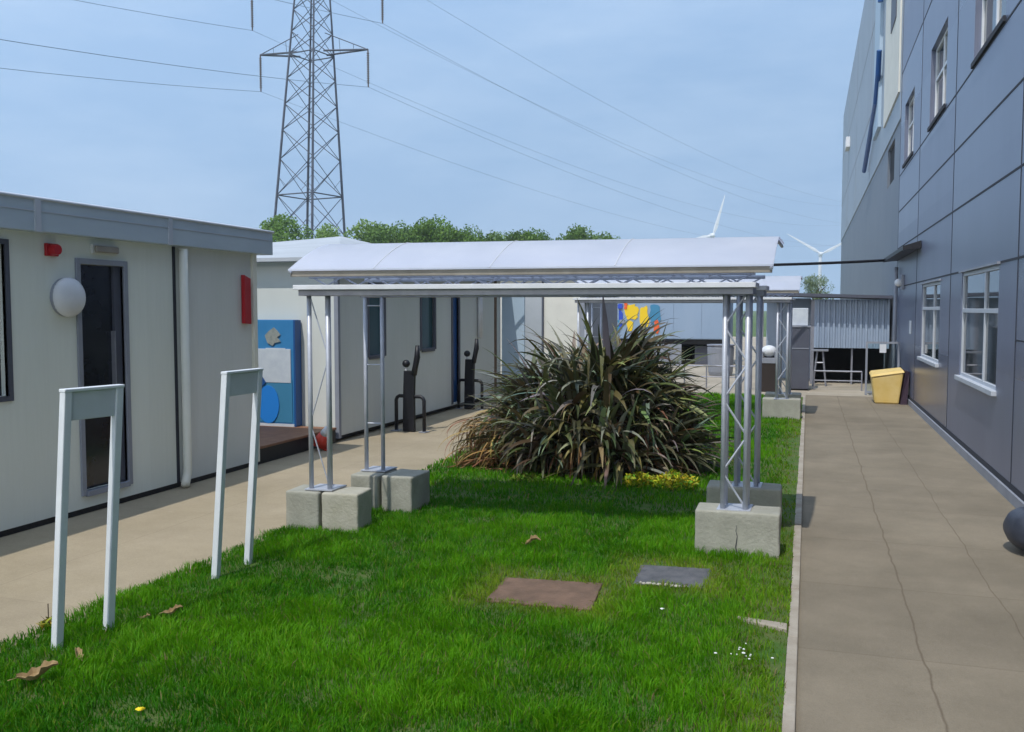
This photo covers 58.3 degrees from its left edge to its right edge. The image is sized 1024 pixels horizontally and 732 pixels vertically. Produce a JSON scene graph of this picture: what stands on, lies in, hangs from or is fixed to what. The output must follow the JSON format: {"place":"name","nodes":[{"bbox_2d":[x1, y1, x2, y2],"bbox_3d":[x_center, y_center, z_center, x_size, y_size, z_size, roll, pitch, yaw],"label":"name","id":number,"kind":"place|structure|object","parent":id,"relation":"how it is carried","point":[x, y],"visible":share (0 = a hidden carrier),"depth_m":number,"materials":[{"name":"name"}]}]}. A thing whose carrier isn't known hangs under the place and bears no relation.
{"place":"outdoors","nodes":[
{"label":"outdoors","id":0,"kind":"place"},
{"bbox_2d":[0,393,503,650],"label":"path","id":1,"kind":"structure","parent":0,"point":[166,531],"depth_m":7.63,"materials":[{"name":"concrete"}]},
{"bbox_2d":[36,616,51,629],"bbox_3d":[-2.596,1.444,5.158,0.144,0.082,0.177,-1,4,-13],"label":"weed","id":2,"kind":"object","parent":1,"relation":"on","point":[42,623],"visible":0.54,"depth_m":5.13,"materials":[{"name":"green plant"}]},
{"bbox_2d":[0,191,273,536],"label":"portable cabin","id":3,"kind":"object","parent":1,"relation":"on","point":[161,331],"visible":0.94,"depth_m":8.49,"materials":[{"name":"white metal"}]},
{"bbox_2d":[0,357,1,395],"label":"window","id":4,"kind":"structure","parent":3,"relation":"in","point":[0,357],"depth_m":7.30,"materials":[{"name":"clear glass"}]},
{"bbox_2d":[0,238,13,401],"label":"window frame","id":5,"kind":"structure","parent":3,"relation":"in","point":[6,260],"depth_m":7.27,"materials":[{"name":"black metal"}]},
{"bbox_2d":[44,243,61,256],"bbox_3d":[-3.812,-0.968,7.649,0.085,0.105,0.130,1,4,18],"label":"alarm sounder","id":6,"kind":"object","parent":3,"relation":"attached to","point":[51,249],"visible":1,"depth_m":7.61,"materials":[{"name":"red plastic"}]},
{"bbox_2d":[50,277,85,316],"bbox_3d":[-3.766,-0.584,7.810,0.170,0.336,0.336,1,4,18],"label":"bulkhead light","id":7,"kind":"object","parent":3,"relation":"attached to","point":[67,296],"visible":1,"depth_m":7.73,"materials":[{"name":"white paint"}]},
{"bbox_2d":[74,258,132,496],"bbox_3d":[-3.692,0.092,8.286,0.105,2.090,0.630,1,4,18],"label":"door","id":8,"kind":"structure","parent":3,"relation":"in","point":[100,332],"depth_m":8.32,"materials":[{"name":"black glass"}]},
{"bbox_2d":[90,244,118,254],"bbox_3d":[-3.639,-1.041,8.225,0.060,0.080,0.320,1,4,18],"label":"emergency light","id":9,"kind":"object","parent":3,"relation":"attached to","point":[103,249],"visible":1,"depth_m":8.18,"materials":[{"name":"grey plastic"}]},
{"bbox_2d":[241,275,250,323],"bbox_3d":[-2.981,-0.744,10.305,0.048,0.548,0.120,1,4,18],"label":"fire sign","id":10,"kind":"object","parent":3,"relation":"attached to","point":[246,296],"visible":1,"depth_m":10.26,"materials":[{"name":"red plastic"}]},
{"bbox_2d":[258,425,335,463],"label":"timber deck","id":11,"kind":"structure","parent":1,"relation":"on","point":[277,442],"depth_m":11.47,"materials":[{"name":"brown wood"}]},
{"bbox_2d":[258,320,301,426],"bbox_3d":[-3.270,0.091,12.584,0.778,1.449,0.166,1,4,18],"label":"display panel","id":12,"kind":"object","parent":11,"relation":"on","point":[279,351],"visible":0.63,"depth_m":12.48,"materials":[{"name":"blue plastic"}]},
{"bbox_2d":[313,426,326,450],"bbox_3d":[-2.416,0.917,11.765,0.256,0.322,0.246,1,4,18],"label":"traffic cone","id":13,"kind":"object","parent":1,"relation":"on","point":[321,437],"visible":0.59,"depth_m":11.66,"materials":[{"name":"red plastic"}]},
{"bbox_2d":[391,345,429,432],"bbox_3d":[-1.501,0.330,13.499,0.590,1.271,0.148,2,4,26],"label":"figure post","id":14,"kind":"object","parent":1,"relation":"on","point":[408,396],"visible":1,"depth_m":13.46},
{"bbox_2d":[454,339,485,409],"bbox_3d":[-0.754,0.142,16.531,0.590,1.271,0.148,2,4,26],"label":"figure post","id":15,"kind":"object","parent":1,"relation":"on","point":[469,383],"visible":0.98,"depth_m":16.49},
{"bbox_2d":[0,395,802,731],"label":"lawn","id":16,"kind":"structure","parent":0,"point":[780,651],"depth_m":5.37,"materials":[{"name":"plant"}]},
{"bbox_2d":[7,660,57,680],"bbox_3d":[-2.267,1.450,4.347,0.232,0.076,0.078,-13,21,-13],"label":"dry leaf","id":17,"kind":"object","parent":16,"relation":"on","point":[33,673],"visible":1,"depth_m":4.36,"materials":[{"name":"brown plant"}]},
{"bbox_2d":[75,647,82,659],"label":"dry leaf","id":18,"kind":"object","parent":16,"relation":"on","point":[78,650],"visible":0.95,"depth_m":4.62,"materials":[{"name":"brown plant"}]},
{"bbox_2d":[51,384,124,649],"bbox_3d":[-2.272,0.827,4.926,0.130,1.439,0.405,2,4,29],"label":"white hoop","id":19,"kind":"object","parent":16,"relation":"on","point":[81,403],"visible":0.82,"depth_m":4.83,"materials":[{"name":"paint"}]},
{"bbox_2d":[135,707,143,720],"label":"wild flower","id":20,"kind":"object","parent":16,"relation":"on","point":[139,709],"visible":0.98,"depth_m":3.96,"materials":[{"name":"yellow plant"}]},
{"bbox_2d":[159,604,182,613],"bbox_3d":[-1.961,1.406,5.282,0.135,0.045,0.046,-12,20,-10],"label":"dry leaf","id":21,"kind":"object","parent":16,"relation":"on","point":[173,609],"visible":1,"depth_m":5.29,"materials":[{"name":"brown plant"}]},
{"bbox_2d":[211,368,263,578],"bbox_3d":[-1.874,0.744,6.276,0.157,1.439,0.437,1,4,18],"label":"white hoop","id":22,"kind":"object","parent":16,"relation":"on","point":[240,382],"visible":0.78,"depth_m":6.16,"materials":[{"name":"paint"}]},
{"bbox_2d":[286,484,324,529],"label":"concrete block","id":23,"kind":"structure","parent":16,"relation":"on","point":[303,507],"depth_m":7.44,"materials":[{"name":"grey concrete"}]},
{"bbox_2d":[322,487,371,531],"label":"concrete block","id":24,"kind":"structure","parent":16,"relation":"on","point":[347,508],"depth_m":7.38,"materials":[{"name":"grey concrete"}]},
{"bbox_2d":[351,469,396,509],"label":"concrete block","id":25,"kind":"structure","parent":16,"relation":"on","point":[371,480],"depth_m":8.17,"materials":[{"name":"grey concrete"}]},
{"bbox_2d":[381,469,429,512],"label":"concrete block","id":26,"kind":"structure","parent":16,"relation":"on","point":[405,490],"depth_m":8.13,"materials":[{"name":"grey concrete"}]},
{"bbox_2d":[509,472,549,481],"bbox_3d":[0.188,1.166,9.631,0.471,0.086,0.478,1,4,18],"label":"yellow shrub","id":27,"kind":"object","parent":16,"relation":"on","point":[528,477],"visible":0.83,"depth_m":9.61,"materials":[{"name":"green plant"}]},
{"bbox_2d":[521,535,540,543],"bbox_3d":[0.140,1.302,6.870,0.147,0.058,0.056,-11,17,7],"label":"dry leaf","id":28,"kind":"object","parent":16,"relation":"on","point":[532,538],"visible":1,"depth_m":6.87,"materials":[{"name":"brown plant"}]},
{"bbox_2d":[485,577,601,611],"bbox_3d":[0.207,1.433,5.779,0.660,0.024,0.542,1,4,13],"label":"manhole cover","id":29,"kind":"object","parent":16,"relation":"on","point":[580,595],"visible":0.78,"depth_m":5.77,"materials":[{"name":"metal"}]},
{"bbox_2d":[437,297,742,488],"bbox_3d":[0.923,0.262,10.503,3.541,2.177,3.288,1,4,18],"label":"flax bush","id":30,"kind":"object","parent":16,"relation":"on","point":[618,411],"visible":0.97,"depth_m":9.89,"materials":[{"name":"green plant"}]},
{"bbox_2d":[620,471,657,487],"bbox_3d":[1.275,1.145,9.284,0.418,0.169,0.393,-2,4,-35],"label":"yellow shrub","id":31,"kind":"object","parent":16,"relation":"on","point":[629,478],"visible":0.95,"depth_m":9.23,"materials":[{"name":"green plant"}]},
{"bbox_2d":[633,565,710,587],"bbox_3d":[1.073,1.404,6.120,0.482,0.040,0.509,1,4,14],"label":"manhole cover","id":32,"kind":"object","parent":16,"relation":"on","point":[648,574],"visible":0.81,"depth_m":6.14,"materials":[{"name":"grey metal"}]},
{"bbox_2d":[649,468,698,490],"bbox_3d":[1.637,1.128,9.232,0.488,0.209,0.484,-3,5,-43],"label":"yellow shrub","id":33,"kind":"object","parent":16,"relation":"on","point":[676,478],"visible":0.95,"depth_m":9.17,"materials":[{"name":"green plant"}]},
{"bbox_2d":[695,502,780,557],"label":"concrete block","id":34,"kind":"structure","parent":16,"relation":"on","point":[756,526],"depth_m":6.65,"materials":[{"name":"grey concrete"}]},
{"bbox_2d":[706,480,781,521],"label":"concrete block","id":35,"kind":"structure","parent":16,"relation":"on","point":[767,494],"depth_m":7.54,"materials":[{"name":"grey concrete"}]},
{"bbox_2d":[288,236,783,510],"bbox_3d":[0.247,-0.009,7.533,3.829,2.024,1.372,1,4,13],"label":"canopy shelter","id":36,"kind":"object","parent":35,"relation":"on","point":[689,259],"visible":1,"depth_m":7.04,"materials":[{"name":"metal"}]},
{"bbox_2d":[714,643,773,659],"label":"white petals","id":37,"kind":"object","parent":16,"relation":"on","point":[744,653],"visible":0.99,"depth_m":4.67,"materials":[{"name":"white plant"}]},
{"bbox_2d":[737,616,786,632],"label":"stone slab","id":38,"kind":"structure","parent":16,"relation":"on","point":[770,624],"depth_m":5.18,"materials":[{"name":"stone"}]},
{"bbox_2d":[762,397,800,419],"bbox_3d":[4.426,0.697,15.089,0.607,0.342,0.308,1,4,18],"label":"concrete block","id":39,"kind":"object","parent":16,"relation":"on","point":[780,408],"depth_m":14.95,"materials":[{"name":"beige concrete"}]},
{"bbox_2d":[765,392,800,397],"bbox_3d":[4.724,0.639,16.014,0.607,0.342,0.456,1,4,18],"label":"concrete block","id":40,"kind":"object","parent":16,"relation":"on","point":[792,395],"depth_m":15.82,"materials":[{"name":"grey concrete"}]},
{"bbox_2d":[573,276,802,399],"bbox_3d":[3.015,-0.521,15.787,3.829,2.024,1.372,1,4,13],"label":"canopy shelter","id":41,"kind":"object","parent":40,"relation":"on","point":[783,285],"visible":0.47,"depth_m":15.16,"materials":[{"name":"white paint"}]},
{"bbox_2d":[0,0,864,310],"label":"sky","id":42,"kind":"structure","parent":0,"point":[759,88],"materials":[{"name":"blue"}]},
{"bbox_2d":[418,391,802,519],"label":"grass","id":43,"kind":"structure","parent":0,"point":[473,472],"depth_m":9.49,"materials":[{"name":"green plant"}]},
{"bbox_2d":[495,311,802,726],"bbox_3d":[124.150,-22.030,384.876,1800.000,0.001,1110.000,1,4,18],"label":"ground","id":44,"kind":"structure","parent":0,"point":[754,324],"depth_m":96.47,"materials":[{"name":"grey concrete"}]},
{"bbox_2d":[259,212,313,241],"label":"broadleaf tree","id":45,"kind":"object","parent":44,"relation":"on","point":[279,234],"visible":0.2,"depth_m":89.78,"materials":[{"name":"green plant"}]},
{"bbox_2d":[250,0,383,238],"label":"electricity pylon","id":46,"kind":"object","parent":44,"relation":"on","point":[290,53],"visible":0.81,"depth_m":108.02,"materials":[{"name":"metal"}]},
{"bbox_2d":[1,68,260,91],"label":"power line","id":47,"kind":"object","parent":46,"relation":"attached to","point":[121,80],"visible":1,"depth_m":90.20,"materials":[{"name":"grey metal"}]},
{"bbox_2d":[76,0,252,30],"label":"power line","id":48,"kind":"object","parent":46,"relation":"attached to","point":[160,15],"visible":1,"depth_m":96.16,"materials":[{"name":"grey metal"}]},
{"bbox_2d":[0,39,363,86],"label":"power line","id":49,"kind":"object","parent":46,"relation":"attached to","point":[169,64],"visible":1,"depth_m":78.47,"materials":[{"name":"grey metal"}]},
{"bbox_2d":[277,0,382,23],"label":"power line","id":50,"kind":"object","parent":46,"relation":"attached to","point":[330,12],"visible":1,"depth_m":96.90,"materials":[{"name":"grey metal"}]},
{"bbox_2d":[254,31,836,225],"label":"power line","id":51,"kind":"object","parent":46,"relation":"attached to","point":[504,139],"visible":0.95,"depth_m":152.85,"materials":[{"name":"grey metal"}]},
{"bbox_2d":[265,93,839,246],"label":"power line","id":52,"kind":"object","parent":46,"relation":"attached to","point":[501,179],"visible":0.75,"depth_m":145.30,"materials":[{"name":"grey metal"}]},
{"bbox_2d":[339,4,832,205],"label":"power line","id":53,"kind":"object","parent":46,"relation":"attached to","point":[524,98],"visible":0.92,"depth_m":147.33,"materials":[{"name":"grey metal"}]},
{"bbox_2d":[369,87,827,245],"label":"power line","id":54,"kind":"object","parent":46,"relation":"attached to","point":[563,170],"visible":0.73,"depth_m":141.55,"materials":[{"name":"grey metal"}]},
{"bbox_2d":[384,24,836,222],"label":"power line","id":55,"kind":"object","parent":46,"relation":"attached to","point":[573,123],"visible":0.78,"depth_m":137.01,"materials":[{"name":"grey metal"}]},
{"bbox_2d":[429,1,830,199],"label":"power line","id":56,"kind":"object","parent":46,"relation":"attached to","point":[589,94],"visible":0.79,"depth_m":150.34,"materials":[{"name":"grey metal"}]},
{"bbox_2d":[314,223,340,238],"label":"broadleaf tree","id":57,"kind":"object","parent":44,"relation":"on","point":[324,232],"visible":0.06,"depth_m":90.05,"materials":[{"name":"green plant"}]},
{"bbox_2d":[343,218,393,242],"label":"broadleaf tree","id":58,"kind":"object","parent":44,"relation":"on","point":[358,235],"visible":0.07,"depth_m":89.25,"materials":[{"name":"green plant"}]},
{"bbox_2d":[257,236,500,439],"bbox_3d":[-3.411,-0.769,16.289,4.770,3.120,7.250,1,4,18],"label":"portable cabin","id":59,"kind":"object","parent":44,"relation":"on","point":[443,333],"visible":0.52,"depth_m":13.79,"materials":[{"name":"white metal"}]},
{"bbox_2d":[367,283,385,359],"bbox_3d":[-2.006,-0.660,13.474,0.070,1.110,0.610,1,4,18],"label":"window","id":60,"kind":"structure","parent":59,"relation":"in","point":[373,312],"depth_m":13.51,"materials":[{"name":"grey glass"}]},
{"bbox_2d":[420,298,435,351],"bbox_3d":[-1.416,-0.783,15.303,0.070,1.090,0.660,1,4,18],"label":"window","id":61,"kind":"structure","parent":59,"relation":"in","point":[427,309],"depth_m":15.40,"materials":[{"name":"grey glass"}]},
{"bbox_2d":[451,297,460,404],"bbox_3d":[-1.038,-0.343,16.524,0.080,2.040,0.400,1,4,18],"label":"door","id":62,"kind":"structure","parent":59,"relation":"in","point":[454,300],"depth_m":16.58,"materials":[{"name":"blue"}]},
{"bbox_2d":[502,297,524,388],"bbox_3d":[0.029,-0.463,18.935,0.490,2.020,0.050,1,4,18],"label":"open door","id":63,"kind":"structure","parent":59,"relation":"attached to","point":[513,313],"depth_m":18.90,"materials":[{"name":"white"}]},
{"bbox_2d":[362,220,415,243],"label":"broadleaf tree","id":64,"kind":"object","parent":44,"relation":"on","point":[377,233],"visible":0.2,"depth_m":87.93,"materials":[{"name":"green plant"}]},
{"bbox_2d":[411,224,438,242],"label":"broadleaf tree","id":65,"kind":"object","parent":44,"relation":"on","point":[437,239],"visible":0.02,"depth_m":91.47,"materials":[{"name":"green plant"}]},
{"bbox_2d":[393,214,475,242],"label":"broadleaf tree","id":66,"kind":"object","parent":44,"relation":"on","point":[427,229],"visible":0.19,"depth_m":89.39,"materials":[{"name":"green plant"}]},
{"bbox_2d":[427,224,487,242],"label":"broadleaf tree","id":67,"kind":"object","parent":44,"relation":"on","point":[465,235],"visible":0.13,"depth_m":88.71,"materials":[{"name":"green plant"}]},
{"bbox_2d":[479,232,505,241],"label":"broadleaf tree","id":68,"kind":"object","parent":44,"relation":"on","point":[494,237],"visible":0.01,"depth_m":91.41,"materials":[{"name":"green plant"}]},
{"bbox_2d":[480,229,528,241],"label":"broadleaf tree","id":69,"kind":"object","parent":44,"relation":"on","point":[515,236],"visible":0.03,"depth_m":89.29,"materials":[{"name":"green plant"}]},
{"bbox_2d":[518,234,541,240],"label":"broadleaf tree","id":70,"kind":"object","parent":44,"relation":"on","point":[531,237],"visible":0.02,"depth_m":88.42,"materials":[{"name":"green plant"}]},
{"bbox_2d":[520,227,550,239],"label":"broadleaf tree","id":71,"kind":"object","parent":44,"relation":"on","point":[536,233],"visible":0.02,"depth_m":92.53,"materials":[{"name":"green plant"}]},
{"bbox_2d":[521,229,553,240],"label":"broadleaf tree","id":72,"kind":"object","parent":44,"relation":"on","point":[538,239],"visible":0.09,"depth_m":88.39,"materials":[{"name":"green plant"}]},
{"bbox_2d":[556,223,613,239],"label":"broadleaf tree","id":73,"kind":"object","parent":44,"relation":"on","point":[578,233],"visible":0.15,"depth_m":88.13,"materials":[{"name":"green plant"}]},
{"bbox_2d":[697,196,724,275],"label":"wind turbine","id":74,"kind":"object","parent":44,"relation":"on","point":[711,235],"visible":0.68,"depth_m":696.87,"materials":[{"name":"white"}]},
{"bbox_2d":[782,396,805,731],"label":"kerb","id":75,"kind":"structure","parent":44,"relation":"on","point":[789,715],"depth_m":5.37,"materials":[{"name":"concrete"}]},
{"bbox_2d":[788,234,840,290],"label":"wind turbine","id":76,"kind":"object","parent":44,"relation":"on","point":[820,254],"visible":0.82,"depth_m":871.41,"materials":[{"name":"white metal"}]},
{"bbox_2d":[800,273,833,298],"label":"broadleaf tree","id":77,"kind":"object","parent":44,"relation":"on","point":[812,283],"visible":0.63,"depth_m":89.61,"materials":[{"name":"green plant"}]},
{"bbox_2d":[501,337,872,396],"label":"yard","id":78,"kind":"structure","parent":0,"point":[839,388],"depth_m":22.30,"materials":[{"name":"beige concrete"}]},
{"bbox_2d":[500,276,617,381],"bbox_3d":[0.230,-0.988,23.206,4.400,2.500,3.850,1,4,18],"label":"portable cabin","id":79,"kind":"object","parent":78,"relation":"on","point":[542,314],"visible":0.21,"depth_m":21.16,"materials":[{"name":"white metal"}]},
{"bbox_2d":[525,283,541,372],"bbox_3d":[0.495,-0.767,21.250,0.410,2.300,0.030,1,4,18],"label":"door","id":80,"kind":"structure","parent":79,"relation":"in","point":[533,305],"depth_m":21.22,"materials":[{"name":"white"}]},
{"bbox_2d":[617,297,732,364],"bbox_3d":[4.929,-1.258,31.108,4.860,2.260,2.382,1,4,18],"label":"storage unit","id":81,"kind":"object","parent":78,"relation":"on","point":[699,324],"visible":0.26,"depth_m":29.84,"materials":[{"name":"white paint"}]},
{"bbox_2d":[672,364,744,387],"bbox_3d":[4.466,0.236,21.099,2.032,0.518,0.036,1,4,18],"label":"railing","id":82,"kind":"object","parent":78,"relation":"on","point":[706,376],"visible":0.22,"depth_m":21.08,"materials":[{"name":"metal"}]},
{"bbox_2d":[761,345,775,391],"bbox_3d":[5.630,0.049,20.133,0.340,1.010,0.335,1,4,18],"label":"litter bin","id":83,"kind":"object","parent":78,"relation":"on","point":[768,366],"visible":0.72,"depth_m":20.00,"materials":[{"name":"grey"}]},
{"bbox_2d":[791,325,810,389],"bbox_3d":[6.435,-0.190,20.595,0.480,1.430,0.540,1,4,18],"label":"cabinet","id":84,"kind":"object","parent":78,"relation":"on","point":[800,357],"visible":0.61,"depth_m":20.35,"materials":[{"name":"black metal"}]},
{"bbox_2d":[792,308,807,325],"bbox_3d":[6.441,-1.100,20.558,0.360,0.388,0.300,1,4,18],"label":"carton","id":85,"kind":"object","parent":84,"relation":"on","point":[799,316],"visible":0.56,"depth_m":20.41,"materials":[{"name":"white cardboard"}]},
{"bbox_2d":[811,349,827,385],"bbox_3d":[7.185,0.042,21.473,0.380,0.862,0.200,1,4,18],"label":"trestle","id":86,"kind":"object","parent":78,"relation":"on","point":[817,350],"visible":0.96,"depth_m":21.43,"materials":[{"name":"metal"}]},
{"bbox_2d":[762,293,892,383],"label":"bike shed","id":87,"kind":"structure","parent":78,"relation":"on","point":[844,328],"depth_m":22.00,"materials":[{"name":"metal"}]},
{"bbox_2d":[813,370,862,390],"bbox_3d":[7.240,0.318,20.420,1.032,0.438,0.036,1,4,18],"label":"railing","id":88,"kind":"object","parent":78,"relation":"on","point":[861,372],"visible":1,"depth_m":20.43,"materials":[{"name":"metal"}]},
{"bbox_2d":[865,342,899,394],"bbox_3d":[7.733,0.052,19.192,0.660,1.120,0.040,1,4,18],"label":"glass screen","id":89,"kind":"object","parent":78,"relation":"on","point":[882,355],"visible":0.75,"depth_m":19.19,"materials":[{"name":"white"}]},
{"bbox_2d":[707,344,734,375],"bbox_3d":[5.675,-0.167,25.000,0.740,0.840,0.740,1,4,18],"label":"storage tub","id":90,"kind":"object","parent":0,"point":[713,358],"visible":0.73,"depth_m":24.75,"materials":[{"name":"plastic"}]},
{"bbox_2d":[795,395,1023,731],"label":"path","id":91,"kind":"structure","parent":0,"point":[911,605],"depth_m":6.01,"materials":[{"name":"concrete"}]},
{"bbox_2d":[869,367,909,404],"bbox_3d":[7.228,0.373,17.629,0.674,0.672,0.644,1,4,18],"label":"grit bin","id":92,"kind":"object","parent":91,"relation":"on","point":[889,385],"visible":1,"depth_m":17.40,"materials":[{"name":"yellow plastic"}]},
{"bbox_2d":[1003,506,1023,550],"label":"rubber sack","id":93,"kind":"object","parent":91,"relation":"on","point":[1013,525],"visible":1,"depth_m":6.71,"materials":[{"name":"black rubber"}]},
{"bbox_2d":[840,0,1023,507],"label":"office building","id":94,"kind":"structure","parent":0,"point":[933,142],"depth_m":12.83,"materials":[{"name":"grey metal"}]},
{"bbox_2d":[890,145,894,183],"bbox_3d":[9.432,-4.966,22.648,0.030,0.970,2.000,1,4,18],"label":"far window","id":95,"kind":"structure","parent":94,"relation":"in","point":[893,149],"depth_m":23.06,"materials":[{"name":"grey glass"}]},
{"bbox_2d":[893,267,897,341],"bbox_3d":[8.294,-0.783,19.906,0.080,2.700,0.076,1,4,18],"label":"rain pipe","id":96,"kind":"object","parent":94,"relation":"attached to","point":[895,307],"visible":0.66,"depth_m":19.85,"materials":[{"name":"grey metal"}]},
{"bbox_2d":[895,275,904,289],"bbox_3d":[7.928,-1.717,18.808,0.179,0.300,0.200,1,4,18],"label":"wall lamp","id":97,"kind":"object","parent":94,"relation":"attached to","point":[899,282],"visible":1,"depth_m":18.72,"materials":[{"name":"white paint"}]},
{"bbox_2d":[884,241,920,261],"bbox_3d":[7.660,-2.238,18.152,0.290,0.160,4.550,1,4,18],"label":"awning","id":98,"kind":"object","parent":94,"relation":"attached to","point":[902,252],"visible":0.93,"depth_m":16.86,"materials":[{"name":"black metal"}]},
{"bbox_2d":[774,259,886,265],"bbox_3d":[3.858,-2.151,19.042,8.793,0.242,0.060,-1,4,-12],"label":"overhead cable","id":99,"kind":"object","parent":98,"relation":"attached to","point":[825,263],"visible":0.27,"depth_m":19.65,"materials":[{"name":"black metal"}]},
{"bbox_2d":[902,94,914,168],"bbox_3d":[7.991,-4.747,18.390,0.140,1.300,1.860,1,4,18],"label":"window","id":100,"kind":"structure","parent":94,"relation":"in","point":[911,106],"depth_m":18.86,"materials":[{"name":"white paint"}]},
{"bbox_2d":[917,279,940,367],"bbox_3d":[6.681,-0.701,14.695,0.100,1.310,2.420,1,4,18],"label":"window","id":101,"kind":"structure","parent":94,"relation":"in","point":[931,291],"depth_m":14.76,"materials":[{"name":"clear glass"}]},
{"bbox_2d":[927,28,947,131],"bbox_3d":[6.658,-4.481,14.258,0.140,1.320,1.960,1,4,18],"label":"window","id":102,"kind":"structure","parent":94,"relation":"in","point":[941,52],"depth_m":14.58,"materials":[{"name":"white paint"}]},
{"bbox_2d":[954,261,1000,395],"bbox_3d":[5.347,-0.449,10.562,0.100,1.380,2.520,1,4,18],"label":"window","id":103,"kind":"structure","parent":94,"relation":"in","point":[981,286],"depth_m":10.51,"materials":[{"name":"clear glass"}]},
{"bbox_2d":[971,0,1005,68],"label":"window","id":104,"kind":"structure","parent":94,"relation":"in","point":[993,11],"depth_m":10.53,"materials":[{"name":"white paint"}]}
]}

